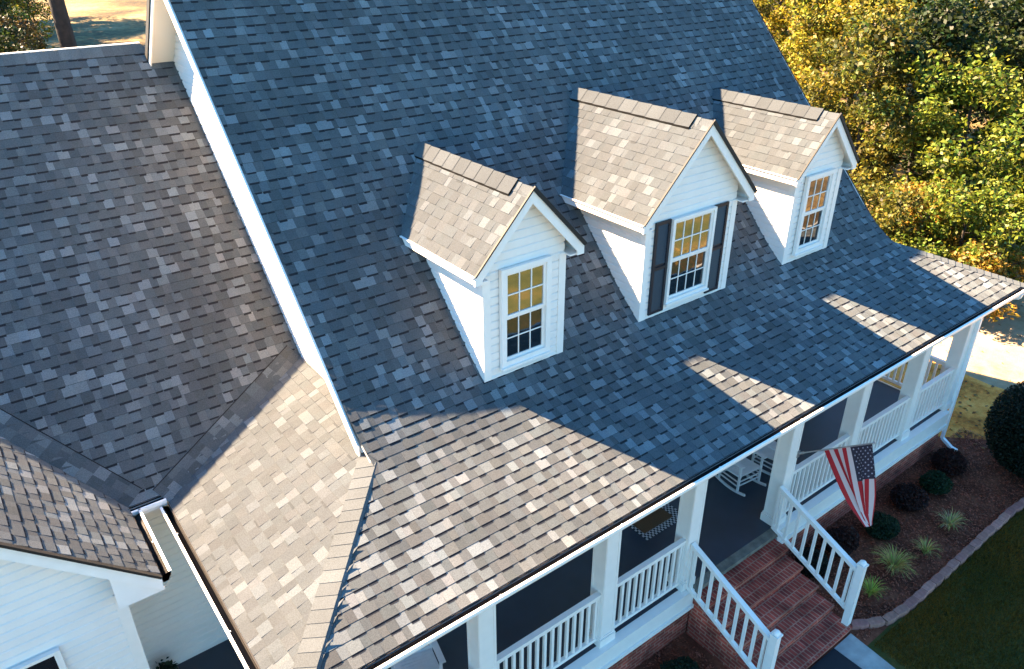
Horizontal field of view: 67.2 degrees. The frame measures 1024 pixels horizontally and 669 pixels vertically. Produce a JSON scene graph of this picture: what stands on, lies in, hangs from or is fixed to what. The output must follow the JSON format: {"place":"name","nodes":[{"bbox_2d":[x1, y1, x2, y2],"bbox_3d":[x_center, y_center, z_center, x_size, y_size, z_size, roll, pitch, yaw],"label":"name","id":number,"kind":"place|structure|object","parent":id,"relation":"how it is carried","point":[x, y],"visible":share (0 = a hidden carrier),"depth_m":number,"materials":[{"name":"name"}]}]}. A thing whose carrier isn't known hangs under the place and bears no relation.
{"place":"outdoors","nodes":[
{"label":"outdoors","id":0,"kind":"place"},
{"bbox_2d":[155,657,178,668],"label":"potted plant","id":1,"kind":"object","parent":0,"point":[168,664],"visible":1,"depth_m":10.62,"materials":[{"name":"green plant"}]},
{"bbox_2d":[19,0,1023,635],"bbox_3d":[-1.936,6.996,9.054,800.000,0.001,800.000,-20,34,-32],"label":"ground","id":2,"kind":"structure","parent":0,"point":[99,22],"depth_m":86.28,"materials":[{"name":"beige soil"}]},
{"bbox_2d":[0,27,17,55],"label":"tree","id":3,"kind":"object","parent":2,"relation":"on","point":[6,40],"visible":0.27,"depth_m":34.71,"materials":[{"name":"green plant"}]},
{"bbox_2d":[0,24,31,54],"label":"tree","id":4,"kind":"object","parent":2,"relation":"on","point":[11,28],"visible":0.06,"depth_m":37.61,"materials":[{"name":"green plant"}]},
{"bbox_2d":[0,0,41,52],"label":"tree","id":5,"kind":"object","parent":2,"relation":"on","point":[4,6],"visible":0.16,"depth_m":48.02,"materials":[{"name":"green plant"}]},
{"bbox_2d":[0,9,47,54],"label":"tree","id":6,"kind":"object","parent":2,"relation":"on","point":[23,24],"visible":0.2,"depth_m":41.55,"materials":[{"name":"green plant"}]},
{"bbox_2d":[1,0,53,51],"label":"tree","id":7,"kind":"object","parent":2,"relation":"on","point":[35,14],"visible":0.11,"depth_m":57.48,"materials":[{"name":"green plant"}]},
{"bbox_2d":[0,0,57,54],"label":"tree","id":8,"kind":"object","parent":2,"relation":"on","point":[19,6],"visible":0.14,"depth_m":52.89,"materials":[{"name":"green plant"}]},
{"bbox_2d":[48,0,77,49],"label":"tree","id":9,"kind":"object","parent":2,"relation":"on","point":[63,26],"visible":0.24,"depth_m":36.65,"materials":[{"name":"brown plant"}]},
{"bbox_2d":[0,0,1023,668],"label":"house","id":10,"kind":"structure","parent":2,"relation":"on","point":[388,334],"depth_m":10.64,"materials":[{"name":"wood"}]},
{"bbox_2d":[10,647,66,668],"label":"window","id":11,"kind":"structure","parent":10,"relation":"in","point":[52,659],"depth_m":8.24,"materials":[{"name":"white paint"}]},
{"bbox_2d":[391,640,445,668],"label":"rocking chair","id":12,"kind":"object","parent":10,"relation":"on","point":[423,658],"visible":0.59,"depth_m":10.61,"materials":[{"name":"paint"}]},
{"bbox_2d":[629,503,677,539],"bbox_3d":[2.535,3.281,13.729,1.000,0.009,0.620,-20,34,-32],"label":"porch rug","id":13,"kind":"object","parent":10,"relation":"on","point":[666,524],"visible":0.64,"depth_m":13.56,"materials":[{"name":"fabric"}]},
{"bbox_2d":[633,508,672,533],"bbox_3d":[2.463,3.271,13.719,0.720,0.016,0.420,-20,34,-32],"label":"doormat","id":14,"kind":"object","parent":13,"relation":"on","point":[650,521],"visible":0.64,"depth_m":13.65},
{"bbox_2d":[715,450,767,496],"bbox_3d":[4.277,2.297,14.348,0.665,1.123,0.873,-16,32,-27],"label":"rocking chair","id":15,"kind":"object","parent":10,"relation":"on","point":[740,469],"visible":0.59,"depth_m":14.34,"materials":[{"name":"paint"}]},
{"bbox_2d":[745,441,796,475],"bbox_3d":[5.030,2.060,14.785,0.665,1.123,0.873,-23,36,-35],"label":"rocking chair","id":16,"kind":"object","parent":10,"relation":"on","point":[768,450],"visible":0.23,"depth_m":14.80,"materials":[{"name":"paint"}]},
{"bbox_2d":[796,442,875,526],"bbox_3d":[5.386,2.361,12.690,1.409,1.886,0.394,11,30,19],"label":"flag","id":17,"kind":"object","parent":10,"relation":"attached to","point":[853,468],"visible":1,"depth_m":12.60,"materials":[{"name":"fabric"}]},
{"bbox_2d":[753,0,826,53],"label":"tree","id":18,"kind":"object","parent":2,"relation":"on","point":[764,9],"visible":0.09,"depth_m":50.39,"materials":[{"name":"yellow plant"}]},
{"bbox_2d":[753,0,893,102],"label":"tree","id":19,"kind":"object","parent":2,"relation":"on","point":[775,21],"visible":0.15,"depth_m":38.94,"materials":[{"name":"yellow plant"}]},
{"bbox_2d":[634,427,1023,668],"bbox_3d":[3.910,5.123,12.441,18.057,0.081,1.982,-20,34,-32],"label":"mulch","id":20,"kind":"object","parent":2,"relation":"on","point":[902,592],"visible":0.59,"depth_m":14.88,"materials":[{"name":"brown wood"}]},
{"bbox_2d":[660,656,699,668],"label":"shrub","id":21,"kind":"object","parent":20,"relation":"on","point":[683,663],"visible":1,"depth_m":11.83,"materials":[{"name":"green plant"}]},
{"bbox_2d":[795,547,828,577],"bbox_3d":[5.424,4.122,13.887,0.659,0.491,0.600,-20,34,-32],"label":"shrub","id":22,"kind":"object","parent":20,"relation":"on","point":[814,561],"visible":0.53,"depth_m":13.74,"materials":[{"name":"green plant"}]},
{"bbox_2d":[821,526,859,556],"bbox_3d":[6.118,3.841,14.368,0.826,0.531,0.629,-20,34,-32],"label":"shrub","id":23,"kind":"object","parent":20,"relation":"on","point":[846,538],"visible":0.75,"depth_m":14.21,"materials":[{"name":"purple plant"}]},
{"bbox_2d":[850,619,868,629],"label":"edging block","id":24,"kind":"structure","parent":20,"relation":"on","point":[860,624],"depth_m":12.83,"materials":[{"name":"stone"}]},
{"bbox_2d":[862,574,885,599],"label":"spiky plant","id":25,"kind":"object","parent":20,"relation":"on","point":[871,589],"visible":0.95,"depth_m":13.41,"materials":[{"name":"green plant"}]},
{"bbox_2d":[866,616,884,628],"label":"edging block","id":26,"kind":"structure","parent":20,"relation":"on","point":[876,622],"depth_m":12.87,"materials":[{"name":"stone"}]},
{"bbox_2d":[864,511,900,539],"bbox_3d":[7.058,3.682,14.722,0.694,0.468,0.658,-20,34,-32],"label":"shrub","id":27,"kind":"object","parent":20,"relation":"on","point":[883,526],"visible":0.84,"depth_m":14.59,"materials":[{"name":"green plant"}]},
{"bbox_2d":[882,611,898,625],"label":"edging block","id":28,"kind":"structure","parent":20,"relation":"on","point":[890,617],"depth_m":12.95,"materials":[{"name":"concrete"}]},
{"bbox_2d":[870,542,918,578],"bbox_3d":[6.889,4.130,13.890,0.883,0.386,0.867,-20,34,-32],"label":"spiky plant","id":29,"kind":"object","parent":20,"relation":"on","point":[895,563],"visible":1,"depth_m":13.90,"materials":[{"name":"green plant"}]},
{"bbox_2d":[892,603,909,618],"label":"edging block","id":30,"kind":"structure","parent":20,"relation":"on","point":[902,610],"depth_m":13.08,"materials":[{"name":"concrete"}]},
{"bbox_2d":[889,482,929,511],"bbox_3d":[7.961,3.272,15.445,0.762,0.500,0.691,-20,34,-32],"label":"shrub","id":31,"kind":"object","parent":20,"relation":"on","point":[909,497],"visible":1,"depth_m":15.30,"materials":[{"name":"purple plant"}]},
{"bbox_2d":[904,596,918,611],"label":"edging block","id":32,"kind":"structure","parent":20,"relation":"on","point":[911,602],"depth_m":13.23,"materials":[{"name":"concrete"}]},
{"bbox_2d":[912,588,927,603],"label":"edging block","id":33,"kind":"structure","parent":20,"relation":"on","point":[921,594],"depth_m":13.38,"materials":[{"name":"concrete"}]},
{"bbox_2d":[912,536,942,558],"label":"spiky plant","id":34,"kind":"object","parent":20,"relation":"on","point":[925,549],"visible":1,"depth_m":14.27,"materials":[{"name":"green plant"}]},
{"bbox_2d":[920,580,935,595],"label":"edging block","id":35,"kind":"structure","parent":20,"relation":"on","point":[929,586],"depth_m":13.54,"materials":[{"name":"concrete"}]},
{"bbox_2d":[919,470,953,494],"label":"shrub","id":36,"kind":"object","parent":20,"relation":"on","point":[935,482],"visible":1,"depth_m":15.73,"materials":[{"name":"green plant"}]},
{"bbox_2d":[930,573,943,588],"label":"edging block","id":37,"kind":"structure","parent":20,"relation":"on","point":[937,578],"depth_m":13.69,"materials":[{"name":"concrete"}]},
{"bbox_2d":[938,566,952,580],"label":"edging block","id":38,"kind":"structure","parent":20,"relation":"on","point":[946,571],"depth_m":13.84,"materials":[{"name":"concrete"}]},
{"bbox_2d":[930,447,967,475],"bbox_3d":[9.352,2.724,16.443,0.814,0.511,0.710,-20,34,-32],"label":"shrub","id":39,"kind":"object","parent":20,"relation":"on","point":[947,460],"visible":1,"depth_m":16.28,"materials":[{"name":"purple plant"}]},
{"bbox_2d":[931,507,967,530],"bbox_3d":[8.460,3.622,14.876,0.727,0.338,0.680,-20,34,-32],"label":"spiky plant","id":40,"kind":"object","parent":20,"relation":"on","point":[950,522],"visible":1,"depth_m":14.90,"materials":[{"name":"green plant"}]},
{"bbox_2d":[946,558,959,572],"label":"edging block","id":41,"kind":"structure","parent":20,"relation":"on","point":[953,563],"depth_m":14.01,"materials":[{"name":"concrete"}]},
{"bbox_2d":[960,545,974,557],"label":"edging block","id":42,"kind":"structure","parent":20,"relation":"on","point":[968,550],"depth_m":14.32,"materials":[{"name":"concrete"}]},
{"bbox_2d":[968,538,982,550],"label":"edging block","id":43,"kind":"structure","parent":20,"relation":"on","point":[976,543],"depth_m":14.47,"materials":[{"name":"concrete"}]},
{"bbox_2d":[983,525,996,536],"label":"edging block","id":44,"kind":"structure","parent":20,"relation":"on","point":[990,530],"depth_m":14.80,"materials":[{"name":"concrete"}]},
{"bbox_2d":[991,519,1003,531],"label":"edging block","id":45,"kind":"structure","parent":20,"relation":"on","point":[997,524],"depth_m":14.95,"materials":[{"name":"concrete"}]},
{"bbox_2d":[983,381,1023,478],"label":"evergreen bush","id":46,"kind":"object","parent":20,"relation":"on","point":[1004,427],"visible":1,"depth_m":15.91,"materials":[{"name":"green plant"}]},
{"bbox_2d":[1004,506,1016,518],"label":"edging block","id":47,"kind":"structure","parent":20,"relation":"on","point":[1010,511],"depth_m":15.25,"materials":[{"name":"concrete"}]},
{"bbox_2d":[1011,501,1023,512],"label":"edging block","id":48,"kind":"structure","parent":20,"relation":"on","point":[1019,506],"depth_m":15.39,"materials":[{"name":"concrete"}]},
{"bbox_2d":[773,0,915,167],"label":"tree","id":49,"kind":"object","parent":2,"relation":"on","point":[807,60],"visible":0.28,"depth_m":32.94,"materials":[{"name":"yellow plant"}]},
{"bbox_2d":[789,0,936,123],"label":"tree","id":50,"kind":"object","parent":2,"relation":"on","point":[844,1],"depth_m":41.45,"materials":[{"name":"yellow plant"}]},
{"bbox_2d":[798,0,963,199],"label":"tree","id":51,"kind":"object","parent":2,"relation":"on","point":[849,68],"visible":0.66,"depth_m":26.41,"materials":[{"name":"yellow plant"}]},
{"bbox_2d":[854,178,949,245],"bbox_3d":[11.168,-3.203,24.337,3.783,3.598,4.160,-14,31,-23],"label":"young tree","id":52,"kind":"object","parent":2,"relation":"on","point":[887,207],"visible":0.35,"depth_m":23.36,"materials":[{"name":"yellow plant"}]},
{"bbox_2d":[823,0,996,119],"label":"tree","id":53,"kind":"object","parent":2,"relation":"on","point":[891,8],"visible":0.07,"depth_m":37.69,"materials":[{"name":"green plant"}]},
{"bbox_2d":[876,177,996,251],"bbox_3d":[13.134,-3.434,24.935,3.747,3.418,3.919,-15,32,-26],"label":"young tree","id":54,"kind":"object","parent":2,"relation":"on","point":[916,191],"visible":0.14,"depth_m":24.22,"materials":[{"name":"yellow plant"}]},
{"bbox_2d":[850,0,1023,187],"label":"tree","id":55,"kind":"object","parent":2,"relation":"on","point":[957,23],"visible":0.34,"depth_m":26.98,"materials":[{"name":"green plant"}]},
{"bbox_2d":[857,153,1023,448],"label":"fallen leaves","id":56,"kind":"object","parent":2,"relation":"on","point":[973,412],"visible":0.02,"depth_m":19.04,"materials":[{"name":"yellow plant"}]},
{"bbox_2d":[859,43,1023,239],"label":"tree","id":57,"kind":"object","parent":2,"relation":"on","point":[942,122],"visible":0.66,"depth_m":25.05,"materials":[{"name":"green plant"}]},
{"bbox_2d":[912,239,976,266],"bbox_3d":[12.236,-1.718,22.804,2.460,2.457,3.478,6,29,11],"label":"shrub","id":58,"kind":"object","parent":2,"relation":"on","point":[933,250],"visible":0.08,"depth_m":22.26,"materials":[{"name":"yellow plant"}]},
{"bbox_2d":[878,361,1012,439],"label":"verge","id":59,"kind":"structure","parent":2,"relation":"on","point":[968,420],"depth_m":18.85,"materials":[{"name":"yellow plant"}]},
{"bbox_2d":[890,173,1023,281],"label":"young tree","id":60,"kind":"object","parent":2,"relation":"on","point":[960,203],"visible":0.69,"depth_m":22.41,"materials":[{"name":"green plant"}]},
{"bbox_2d":[894,0,1021,89],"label":"tree","id":61,"kind":"object","parent":2,"relation":"on","point":[962,45],"visible":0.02,"depth_m":37.38,"materials":[{"name":"green plant"}]},
{"bbox_2d":[926,141,1023,266],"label":"young tree","id":62,"kind":"object","parent":2,"relation":"on","point":[998,159],"visible":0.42,"depth_m":24.04,"materials":[{"name":"green plant"}]},
{"bbox_2d":[931,0,1023,209],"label":"tree","id":63,"kind":"object","parent":2,"relation":"on","point":[1017,18],"visible":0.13,"depth_m":27.45,"materials":[{"name":"green plant"}]},
{"bbox_2d":[932,0,1023,156],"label":"tree","id":64,"kind":"object","parent":2,"relation":"on","point":[1019,81],"visible":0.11,"depth_m":34.98,"materials":[{"name":"green plant"}]},
{"bbox_2d":[943,235,1023,321],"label":"shrub","id":65,"kind":"object","parent":2,"relation":"on","point":[982,264],"visible":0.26,"depth_m":21.89,"materials":[{"name":"yellow plant"}]},
{"bbox_2d":[977,0,1023,138],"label":"tree","id":66,"kind":"object","parent":2,"relation":"on","point":[987,4],"visible":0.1,"depth_m":33.37,"materials":[{"name":"green plant"}]},
{"bbox_2d":[835,634,894,668],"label":"path","id":67,"kind":"structure","parent":0,"point":[855,650],"depth_m":12.40,"materials":[{"name":"concrete"}]},
{"bbox_2d":[810,648,861,668],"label":"rubber mat","id":68,"kind":"object","parent":67,"relation":"on","point":[833,658],"visible":1,"depth_m":12.25,"materials":[{"name":"black rubber"}]},
{"bbox_2d":[867,503,1023,668],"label":"lawn","id":69,"kind":"structure","parent":0,"point":[886,657],"depth_m":12.92,"materials":[{"name":"plant"}]},
{"bbox_2d":[954,551,967,564],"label":"edging block","id":70,"kind":"structure","parent":69,"relation":"on","point":[961,556],"depth_m":14.16,"materials":[{"name":"concrete"}]},
{"bbox_2d":[975,531,989,542],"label":"edging block","id":71,"kind":"structure","parent":69,"relation":"on","point":[983,536],"depth_m":14.63,"materials":[{"name":"concrete"}]},
{"bbox_2d":[997,512,1009,524],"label":"edging block","id":72,"kind":"structure","parent":69,"relation":"on","point":[1004,516],"depth_m":15.09,"materials":[{"name":"concrete"}]},
{"bbox_2d":[931,258,1023,388],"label":"driveway","id":73,"kind":"structure","parent":0,"point":[995,342],"depth_m":21.11,"materials":[{"name":"beige concrete"}]}
]}

